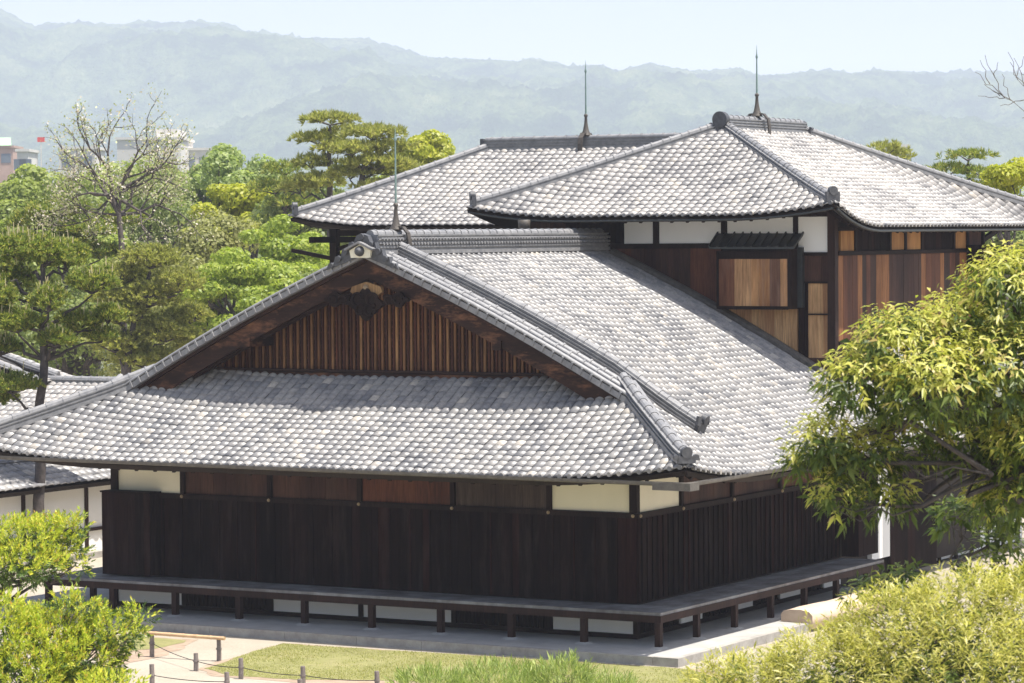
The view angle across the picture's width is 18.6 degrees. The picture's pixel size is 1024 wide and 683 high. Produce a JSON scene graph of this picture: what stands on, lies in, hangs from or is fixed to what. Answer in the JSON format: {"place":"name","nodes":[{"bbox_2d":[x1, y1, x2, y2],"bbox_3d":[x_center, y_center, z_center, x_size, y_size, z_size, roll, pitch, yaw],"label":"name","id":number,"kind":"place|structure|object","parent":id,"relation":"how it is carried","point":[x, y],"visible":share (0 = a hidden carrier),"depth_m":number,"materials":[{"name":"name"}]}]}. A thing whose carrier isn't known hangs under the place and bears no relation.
{"place":"outdoors","nodes":[
{"label":"outdoors","id":0,"kind":"place"},
{"bbox_2d":[0,138,23,199],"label":"apartment block","id":1,"kind":"structure","parent":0,"point":[8,154],"depth_m":479.65,"materials":[{"name":"pink concrete"}]},
{"bbox_2d":[1,154,10,162],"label":"window","id":2,"kind":"structure","parent":1,"relation":"in","point":[5,158],"depth_m":479.53,"materials":[{"name":"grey glass"}]},
{"bbox_2d":[0,8,1023,194],"bbox_3d":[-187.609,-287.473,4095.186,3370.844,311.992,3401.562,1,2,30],"label":"hills","id":3,"kind":"structure","parent":0,"point":[249,94],"depth_m":3336.43,"materials":[{"name":"green plant"}]},
{"bbox_2d":[0,305,1023,682],"bbox_3d":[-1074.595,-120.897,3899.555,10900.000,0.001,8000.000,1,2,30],"label":"ground","id":4,"kind":"structure","parent":0,"point":[174,667],"depth_m":54.28,"materials":[{"name":"beige sand"}]},
{"bbox_2d":[0,281,38,336],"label":"broadleaf tree","id":5,"kind":"object","parent":4,"relation":"on","point":[17,302],"visible":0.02,"depth_m":109.89,"materials":[{"name":"green plant"}]},
{"bbox_2d":[14,149,39,176],"bbox_3d":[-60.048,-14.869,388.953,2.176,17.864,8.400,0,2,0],"label":"apartment block","id":6,"kind":"structure","parent":4,"relation":"on","point":[26,156],"depth_m":384.67,"materials":[{"name":"concrete"}]},
{"bbox_2d":[14,159,25,170],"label":"window","id":7,"kind":"structure","parent":6,"relation":"in","point":[16,161],"depth_m":384.66,"materials":[{"name":"grey glass"}]},
{"bbox_2d":[19,159,30,169],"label":"window","id":8,"kind":"structure","parent":6,"relation":"in","point":[27,160],"depth_m":384.66,"materials":[{"name":"grey glass"}]},
{"bbox_2d":[0,218,69,338],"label":"broadleaf tree","id":9,"kind":"object","parent":4,"relation":"on","point":[2,226],"visible":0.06,"depth_m":117.06,"materials":[{"name":"green plant"}]},
{"bbox_2d":[0,351,72,385],"bbox_3d":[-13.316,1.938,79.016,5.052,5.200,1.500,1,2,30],"label":"garden building","id":10,"kind":"structure","parent":4,"relation":"on","point":[31,364],"depth_m":78.06,"materials":[{"name":"tile"}]},
{"bbox_2d":[0,163,77,353],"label":"broadleaf tree","id":11,"kind":"object","parent":4,"relation":"on","point":[17,191],"visible":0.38,"depth_m":149.31,"materials":[{"name":"green plant"}]},
{"bbox_2d":[37,137,44,168],"bbox_3d":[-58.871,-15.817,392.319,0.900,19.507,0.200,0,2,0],"label":"rooftop sign","id":12,"kind":"object","parent":4,"relation":"on","point":[42,139],"visible":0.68,"depth_m":391.90,"materials":[{"name":"red metal"}]},
{"bbox_2d":[0,506,95,603],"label":"conifer","id":13,"kind":"object","parent":4,"relation":"on","point":[49,542],"visible":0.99,"depth_m":31.94,"materials":[{"name":"green plant"}]},
{"bbox_2d":[2,302,94,371],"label":"broadleaf tree","id":14,"kind":"object","parent":4,"relation":"on","point":[25,333],"visible":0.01,"depth_m":111.08,"materials":[{"name":"green plant"}]},
{"bbox_2d":[0,459,110,571],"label":"building","id":15,"kind":"structure","parent":4,"relation":"on","point":[68,489],"depth_m":69.02,"materials":[{"name":"paint"}]},
{"bbox_2d":[0,374,122,417],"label":"garden building","id":16,"kind":"structure","parent":4,"relation":"on","point":[58,387],"depth_m":76.75,"materials":[{"name":"tile"}]},
{"bbox_2d":[0,281,130,376],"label":"broadleaf tree","id":17,"kind":"object","parent":4,"relation":"on","point":[70,362],"visible":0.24,"depth_m":103.47,"materials":[{"name":"green plant"}]},
{"bbox_2d":[0,222,131,566],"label":"pine tree","id":18,"kind":"object","parent":4,"relation":"on","point":[57,251],"visible":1,"depth_m":67.86,"materials":[{"name":"green plant"}]},
{"bbox_2d":[2,194,148,353],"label":"pine tree","id":19,"kind":"object","parent":4,"relation":"on","point":[101,250],"visible":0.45,"depth_m":104.77,"materials":[{"name":"green plant"}]},
{"bbox_2d":[30,232,130,375],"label":"broadleaf tree","id":20,"kind":"object","parent":4,"relation":"on","point":[100,262],"visible":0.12,"depth_m":116.89,"materials":[{"name":"green plant"}]},
{"bbox_2d":[0,582,163,682],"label":"conifer","id":21,"kind":"object","parent":4,"relation":"on","point":[70,648],"visible":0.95,"depth_m":29.90,"materials":[{"name":"green plant"}]},
{"bbox_2d":[57,146,106,183],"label":"office building","id":22,"kind":"structure","parent":4,"relation":"on","point":[92,157],"depth_m":399.65,"materials":[{"name":"concrete"}]},
{"bbox_2d":[62,156,73,166],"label":"window","id":23,"kind":"structure","parent":22,"relation":"in","point":[64,163],"depth_m":399.59,"materials":[{"name":"grey glass"}]},
{"bbox_2d":[80,156,91,166],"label":"window","id":24,"kind":"structure","parent":22,"relation":"in","point":[89,157],"depth_m":399.59,"materials":[{"name":"grey glass"}]},
{"bbox_2d":[42,172,127,344],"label":"broadleaf tree","id":25,"kind":"object","parent":4,"relation":"on","point":[88,184],"visible":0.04,"depth_m":159.38,"materials":[{"name":"green plant"}]},
{"bbox_2d":[73,665,151,682],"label":"shrub","id":26,"kind":"object","parent":4,"relation":"on","point":[108,671],"visible":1,"depth_m":29.44,"materials":[{"name":"green plant"}]},
{"bbox_2d":[18,82,219,375],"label":"bare tree","id":27,"kind":"object","parent":4,"relation":"on","point":[115,190],"visible":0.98,"depth_m":97.00,"materials":[{"name":"green plant"}]},
{"bbox_2d":[84,155,195,346],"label":"broadleaf tree","id":28,"kind":"object","parent":4,"relation":"on","point":[136,167],"visible":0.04,"depth_m":187.45,"materials":[{"name":"green plant"}]},
{"bbox_2d":[80,170,203,270],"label":"broadleaf tree","id":29,"kind":"object","parent":4,"relation":"on","point":[171,220],"visible":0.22,"depth_m":128.51,"materials":[{"name":"green plant"}]},
{"bbox_2d":[80,297,208,376],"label":"broadleaf tree","id":30,"kind":"object","parent":4,"relation":"on","point":[113,370],"visible":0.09,"depth_m":99.89,"materials":[{"name":"green plant"}]},
{"bbox_2d":[91,637,198,665],"bbox_3d":[-6.696,5.351,54.262,1.943,0.001,4.321,0,2,6],"label":"soil patch","id":31,"kind":"object","parent":4,"relation":"on","point":[159,652],"visible":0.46,"depth_m":54.07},
{"bbox_2d":[113,635,185,650],"bbox_3d":[-6.870,5.313,55.256,1.971,0.001,1.725,1,2,30],"label":"grass patch","id":32,"kind":"object","parent":31,"relation":"on","point":[161,642],"visible":0.35,"depth_m":55.25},
{"bbox_2d":[149,635,154,656],"bbox_3d":[-6.139,5.192,53.412,0.098,0.478,0.097,1,2,30],"label":"stake","id":33,"kind":"object","parent":31,"relation":"on","point":[151,642],"visible":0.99,"depth_m":53.38,"materials":[{"name":"wood"}]},
{"bbox_2d":[154,644,191,659],"bbox_3d":[-5.677,5.207,52.533,0.013,0.090,1.985,-1,2,-28],"label":"rope","id":34,"kind":"object","parent":33,"relation":"attached to","point":[171,652],"visible":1,"depth_m":52.62,"materials":[{"name":"black fabric"}]},
{"bbox_2d":[144,631,225,639],"bbox_3d":[-5.569,4.982,53.088,1.632,0.084,0.070,1,2,26],"label":"bamboo rail","id":35,"kind":"object","parent":33,"relation":"attached to","point":[183,635],"visible":0.92,"depth_m":53.03,"materials":[{"name":"beige wood"}]},
{"bbox_2d":[83,241,215,374],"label":"pine tree","id":36,"kind":"object","parent":4,"relation":"on","point":[164,285],"visible":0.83,"depth_m":91.79,"materials":[{"name":"green plant"}]},
{"bbox_2d":[149,664,154,682],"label":"stake","id":37,"kind":"object","parent":4,"relation":"on","point":[151,671],"visible":0.89,"depth_m":49.61,"materials":[{"name":"wood"}]},
{"bbox_2d":[154,675,223,681],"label":"rope","id":38,"kind":"object","parent":37,"relation":"attached to","point":[190,680],"visible":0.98,"depth_m":49.32,"materials":[{"name":"grey fabric"}]},
{"bbox_2d":[115,129,194,177],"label":"office building","id":39,"kind":"structure","parent":4,"relation":"on","point":[122,142],"depth_m":419.64,"materials":[{"name":"concrete"}]},
{"bbox_2d":[108,248,205,340],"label":"broadleaf tree","id":40,"kind":"object","parent":4,"relation":"on","point":[190,259],"visible":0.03,"depth_m":107.29,"materials":[{"name":"green plant"}]},
{"bbox_2d":[193,653,198,670],"bbox_3d":[-5.212,5.311,51.660,0.098,0.349,0.097,1,2,30],"label":"stake","id":41,"kind":"object","parent":4,"relation":"on","point":[196,667],"visible":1,"depth_m":51.62,"materials":[{"name":"wood"}]},
{"bbox_2d":[177,163,217,330],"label":"camphor tree","id":42,"kind":"object","parent":4,"relation":"on","point":[195,177],"visible":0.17,"depth_m":154.95,"materials":[{"name":"green plant"}]},
{"bbox_2d":[189,148,211,178],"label":"office building","id":43,"kind":"structure","parent":4,"relation":"on","point":[199,152],"depth_m":429.62,"materials":[{"name":"concrete"}]},
{"bbox_2d":[189,157,194,166],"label":"window","id":44,"kind":"structure","parent":43,"relation":"in","point":[192,161],"depth_m":429.64,"materials":[{"name":"grey glass"}]},
{"bbox_2d":[153,210,262,272],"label":"broadleaf tree","id":45,"kind":"object","parent":4,"relation":"on","point":[223,229],"visible":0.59,"depth_m":111.13,"materials":[{"name":"green plant"}]},
{"bbox_2d":[216,640,221,660],"bbox_3d":[-4.944,5.230,52.849,0.098,0.423,0.097,1,2,30],"label":"stake","id":46,"kind":"object","parent":4,"relation":"on","point":[218,648],"visible":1,"depth_m":52.81,"materials":[{"name":"wood"}]},
{"bbox_2d":[224,672,229,682],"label":"stake","id":47,"kind":"object","parent":4,"relation":"on","point":[226,677],"visible":1,"depth_m":49.01,"materials":[{"name":"wood"}]},
{"bbox_2d":[188,180,271,258],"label":"camphor tree","id":48,"kind":"object","parent":4,"relation":"on","point":[235,200],"visible":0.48,"depth_m":127.70,"materials":[{"name":"green plant"}]},
{"bbox_2d":[174,246,299,332],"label":"maple tree","id":49,"kind":"object","parent":4,"relation":"on","point":[230,275],"visible":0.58,"depth_m":97.29,"materials":[{"name":"green plant"}]},
{"bbox_2d":[238,658,243,678],"bbox_3d":[-4.386,5.317,50.691,0.098,0.392,0.097,1,2,30],"label":"stake","id":50,"kind":"object","parent":4,"relation":"on","point":[241,670],"visible":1,"depth_m":50.66,"materials":[{"name":"wood"}]},
{"bbox_2d":[197,661,237,667],"bbox_3d":[-4.800,5.279,51.173,0.013,0.056,1.274,-2,3,-40],"label":"rope","id":51,"kind":"object","parent":50,"relation":"attached to","point":[217,665],"visible":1,"depth_m":51.18,"materials":[{"name":"grey fabric"}]},
{"bbox_2d":[244,668,299,675],"bbox_3d":[-3.854,5.300,50.215,1.427,0.045,0.013,1,3,42],"label":"rope","id":52,"kind":"object","parent":50,"relation":"attached to","point":[271,673],"visible":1,"depth_m":50.21,"materials":[{"name":"grey fabric"}]},
{"bbox_2d":[197,143,290,258],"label":"camphor tree","id":53,"kind":"object","parent":4,"relation":"on","point":[218,161],"visible":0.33,"depth_m":148.56,"materials":[{"name":"green plant"}]},
{"bbox_2d":[234,276,303,313],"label":"maple tree","id":54,"kind":"object","parent":4,"relation":"on","point":[248,302],"visible":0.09,"depth_m":91.70,"materials":[{"name":"green plant"}]},
{"bbox_2d":[243,157,317,237],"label":"pine tree","id":55,"kind":"object","parent":4,"relation":"on","point":[270,166],"visible":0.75,"depth_m":119.81,"materials":[{"name":"green plant"}]},
{"bbox_2d":[238,213,341,292],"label":"maple tree","id":56,"kind":"object","parent":4,"relation":"on","point":[282,246],"visible":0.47,"depth_m":104.26,"materials":[{"name":"green plant"}]},
{"bbox_2d":[249,181,351,245],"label":"broadleaf tree","id":57,"kind":"object","parent":4,"relation":"on","point":[270,211],"visible":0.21,"depth_m":121.19,"materials":[{"name":"green plant"}]},
{"bbox_2d":[300,666,305,682],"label":"stake","id":58,"kind":"object","parent":4,"relation":"on","point":[303,674],"visible":0.97,"depth_m":49.71,"materials":[{"name":"wood"}]},
{"bbox_2d":[305,675,373,680],"bbox_3d":[-2.720,5.322,49.441,1.345,0.044,0.013,1,2,27],"label":"rope","id":59,"kind":"object","parent":58,"relation":"attached to","point":[340,679],"visible":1,"depth_m":49.43,"materials":[{"name":"grey fabric"}]},
{"bbox_2d":[297,264,327,276],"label":"broadleaf tree","id":60,"kind":"object","parent":4,"relation":"on","point":[306,273],"visible":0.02,"depth_m":99.52,"materials":[{"name":"green plant"}]},
{"bbox_2d":[273,108,361,236],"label":"pine tree","id":61,"kind":"object","parent":4,"relation":"on","point":[322,139],"visible":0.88,"depth_m":114.88,"materials":[{"name":"green plant"}]},
{"bbox_2d":[322,120,426,188],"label":"pine tree","id":62,"kind":"object","parent":4,"relation":"on","point":[368,158],"visible":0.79,"depth_m":111.75,"materials":[{"name":"green plant"}]},
{"bbox_2d":[374,671,379,682],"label":"stake","id":63,"kind":"object","parent":4,"relation":"on","point":[377,678],"visible":1,"depth_m":49.10,"materials":[{"name":"wood"}]},
{"bbox_2d":[380,129,455,176],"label":"camphor tree","id":64,"kind":"object","parent":4,"relation":"on","point":[434,145],"visible":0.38,"depth_m":134.10,"materials":[{"name":"green plant"}]},
{"bbox_2d":[0,587,904,656],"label":"platform","id":65,"kind":"structure","parent":4,"relation":"on","point":[677,642],"depth_m":55.49,"materials":[{"name":"stone"}]},
{"bbox_2d":[0,597,906,667],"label":"kerb","id":66,"kind":"structure","parent":65,"relation":"on","point":[694,657],"depth_m":54.14,"materials":[{"name":"stone"}]},
{"bbox_2d":[0,228,970,649],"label":"palace hall","id":67,"kind":"structure","parent":65,"relation":"on","point":[560,430],"depth_m":56.97,"materials":[{"name":"tile"}]},
{"bbox_2d":[384,131,411,245],"bbox_3d":[-2.143,-2.804,57.685,0.630,2.340,0.247,1,2,30],"label":"lightning rod","id":68,"kind":"object","parent":67,"relation":"on","point":[395,225],"visible":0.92,"depth_m":57.65,"materials":[{"name":"metal"}]},
{"bbox_2d":[781,589,890,628],"bbox_3d":[6.018,4.921,57.794,0.696,0.360,3.651,1,2,30],"label":"stone","id":69,"kind":"object","parent":65,"relation":"on","point":[817,609],"visible":0.58,"depth_m":56.44,"materials":[{"name":"grey stone"}]},
{"bbox_2d":[199,643,736,682],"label":"soil margin","id":70,"kind":"object","parent":4,"relation":"on","point":[212,672],"visible":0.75,"depth_m":50.70,"materials":[{"name":"beige soil"}]},
{"bbox_2d":[205,643,718,682],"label":"lawn","id":71,"kind":"structure","parent":70,"relation":"on","point":[319,660],"depth_m":52.22,"materials":[{"name":"green plant"}]},
{"bbox_2d":[288,132,679,262],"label":"palace hall","id":72,"kind":"structure","parent":4,"relation":"on","point":[433,195],"depth_m":71.63,"materials":[{"name":"tile"}]},
{"bbox_2d":[577,60,591,151],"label":"lightning rod","id":73,"kind":"object","parent":72,"relation":"on","point":[585,132],"visible":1,"depth_m":71.74,"materials":[{"name":"metal"}]},
{"bbox_2d":[383,648,648,682],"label":"feathery bush","id":74,"kind":"object","parent":4,"relation":"on","point":[533,672],"visible":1,"depth_m":44.95,"materials":[{"name":"green plant"}]},
{"bbox_2d":[32,230,1011,314],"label":"distant wood","id":75,"kind":"object","parent":4,"relation":"on","point":[259,255],"depth_m":191.61,"materials":[{"name":"green plant"}]},
{"bbox_2d":[465,111,1023,584],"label":"palace hall","id":76,"kind":"structure","parent":4,"relation":"on","point":[799,241],"depth_m":63.96,"materials":[{"name":"tile"}]},
{"bbox_2d":[708,232,804,309],"bbox_3d":[4.876,-1.423,62.640,1.944,1.563,0.530,1,2,30],"label":"bay window","id":77,"kind":"structure","parent":76,"relation":"in","point":[749,280],"depth_m":62.49,"materials":[{"name":"brown wood"}]},
{"bbox_2d":[747,46,770,134],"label":"lightning rod","id":78,"kind":"object","parent":76,"relation":"on","point":[756,112],"visible":0.94,"depth_m":67.07,"materials":[{"name":"metal"}]},
{"bbox_2d":[676,556,1023,682],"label":"shrub","id":79,"kind":"object","parent":4,"relation":"on","point":[906,667],"visible":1,"depth_m":23.71,"materials":[{"name":"green plant"}]},
{"bbox_2d":[864,137,916,160],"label":"pine tree","id":80,"kind":"object","parent":4,"relation":"on","point":[893,147],"visible":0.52,"depth_m":117.80,"materials":[{"name":"green plant"}]},
{"bbox_2d":[767,239,1023,552],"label":"evergreen tree","id":81,"kind":"object","parent":4,"relation":"on","point":[935,363],"visible":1,"depth_m":25.87,"materials":[{"name":"green plant"}]},
{"bbox_2d":[900,144,910,160],"bbox_3d":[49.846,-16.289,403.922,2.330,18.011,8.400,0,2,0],"label":"apartment block","id":82,"kind":"structure","parent":4,"relation":"on","point":[903,145],"depth_m":399.42,"materials":[{"name":"concrete"}]},
{"bbox_2d":[836,486,1023,682],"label":"shrub","id":83,"kind":"object","parent":4,"relation":"on","point":[943,527],"visible":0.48,"depth_m":27.16,"materials":[{"name":"green plant"}]},
{"bbox_2d":[924,147,1003,184],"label":"pine tree","id":84,"kind":"object","parent":4,"relation":"on","point":[967,169],"visible":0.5,"depth_m":99.83,"materials":[{"name":"green plant"}]},
{"bbox_2d":[976,52,1023,110],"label":"bare twigs","id":85,"kind":"object","parent":4,"relation":"on","point":[1000,93],"visible":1,"depth_m":40.00,"materials":[{"name":"grey plant"}]},
{"bbox_2d":[979,156,1023,399],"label":"broadleaf tree","id":86,"kind":"object","parent":4,"relation":"on","point":[1008,177],"visible":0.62,"depth_m":89.69,"materials":[{"name":"green plant"}]},
{"bbox_2d":[985,231,1023,420],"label":"broadleaf tree","id":87,"kind":"object","parent":4,"relation":"on","point":[1018,236],"visible":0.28,"depth_m":94.13,"materials":[{"name":"green plant"}]},
{"bbox_2d":[0,0,1023,74],"label":"sky","id":88,"kind":"structure","parent":0,"point":[789,36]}
]}

